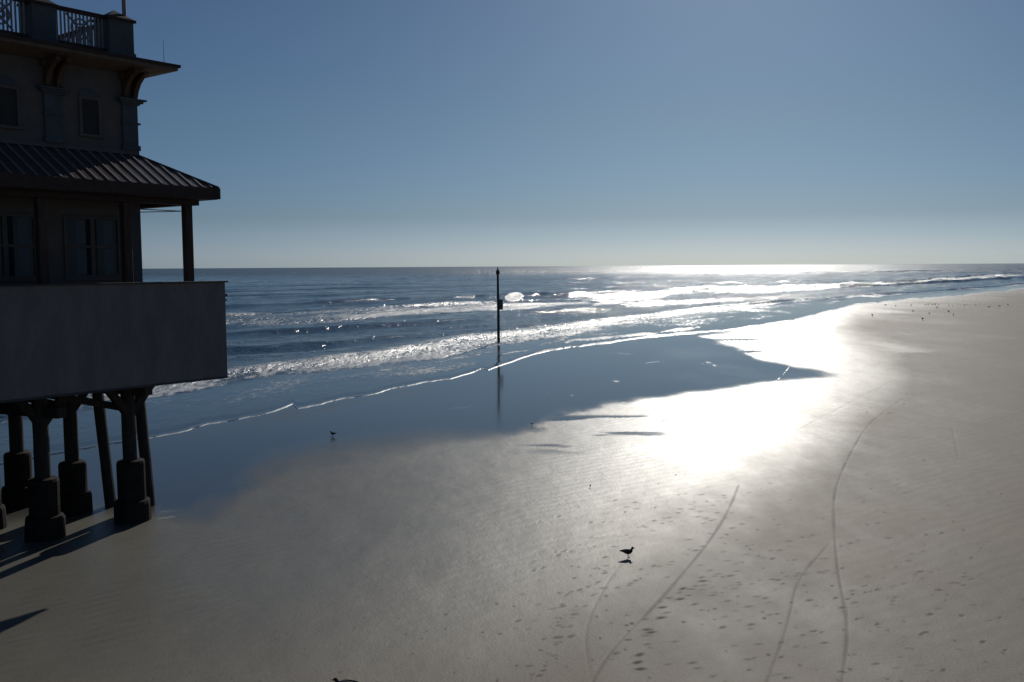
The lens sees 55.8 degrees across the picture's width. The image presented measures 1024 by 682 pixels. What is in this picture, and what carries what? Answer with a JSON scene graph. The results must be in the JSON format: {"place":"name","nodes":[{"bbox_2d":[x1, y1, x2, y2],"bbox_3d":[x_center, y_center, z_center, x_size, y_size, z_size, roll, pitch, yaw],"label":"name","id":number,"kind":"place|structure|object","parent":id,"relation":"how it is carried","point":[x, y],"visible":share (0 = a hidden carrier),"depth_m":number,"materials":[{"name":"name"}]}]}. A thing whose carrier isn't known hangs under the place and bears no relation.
{"place":"outdoors","nodes":[
{"label":"outdoors","id":0,"kind":"place"},
{"bbox_2d":[0,289,1023,681],"bbox_3d":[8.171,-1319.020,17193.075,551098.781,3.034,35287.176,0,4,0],"label":"beach","id":1,"kind":"structure","parent":0,"point":[832,497],"depth_m":31.34,"materials":[{"name":"beige sand"}]},
{"bbox_2d":[0,0,227,542],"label":"pier building","id":2,"kind":"structure","parent":1,"relation":"in","point":[85,310],"depth_m":30.17,"materials":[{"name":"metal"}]},
{"bbox_2d":[0,76,23,129],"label":"upper window","id":3,"kind":"structure","parent":2,"relation":"in","point":[10,108],"depth_m":28.48,"materials":[{"name":"black glass"}]},
{"bbox_2d":[0,213,36,281],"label":"window","id":4,"kind":"structure","parent":2,"relation":"in","point":[17,231],"depth_m":28.83,"materials":[{"name":"glass"}]},
{"bbox_2d":[78,88,104,138],"bbox_3d":[-13.248,-7.173,30.407,0.100,1.515,0.820,3,6,38],"label":"upper window","id":5,"kind":"structure","parent":2,"relation":"in","point":[89,100],"depth_m":30.42,"materials":[{"name":"black glass"}]},
{"bbox_2d":[62,215,121,280],"bbox_3d":[-13.274,-2.937,30.660,0.110,2.010,1.960,3,6,38],"label":"window","id":6,"kind":"structure","parent":2,"relation":"in","point":[92,245],"depth_m":30.63,"materials":[{"name":"glass"}]},
{"bbox_2d":[332,678,357,681],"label":"gull","id":7,"kind":"object","parent":1,"relation":"on","point":[337,680],"visible":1,"depth_m":19.37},
{"bbox_2d":[619,547,634,557],"bbox_3d":[3.363,6.164,28.210,0.476,0.319,0.141,-1,4,-8],"label":"gull","id":8,"kind":"object","parent":1,"relation":"on","point":[627,551],"visible":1,"depth_m":28.17,"materials":[{"name":"black"}]},
{"bbox_2d":[0,263,1023,464],"bbox_3d":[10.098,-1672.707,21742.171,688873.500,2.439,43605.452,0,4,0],"label":"sea","id":9,"kind":"structure","parent":0,"point":[299,338],"depth_m":172.21,"materials":[{"name":"liquid"}]},
{"bbox_2d":[496,267,502,341],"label":"marker pole","id":10,"kind":"object","parent":9,"relation":"in","point":[499,304],"visible":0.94,"depth_m":107.26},
{"bbox_2d":[0,0,1023,268],"label":"sky","id":11,"kind":"structure","parent":0,"point":[330,133],"materials":[{"name":"blue"}]}
]}

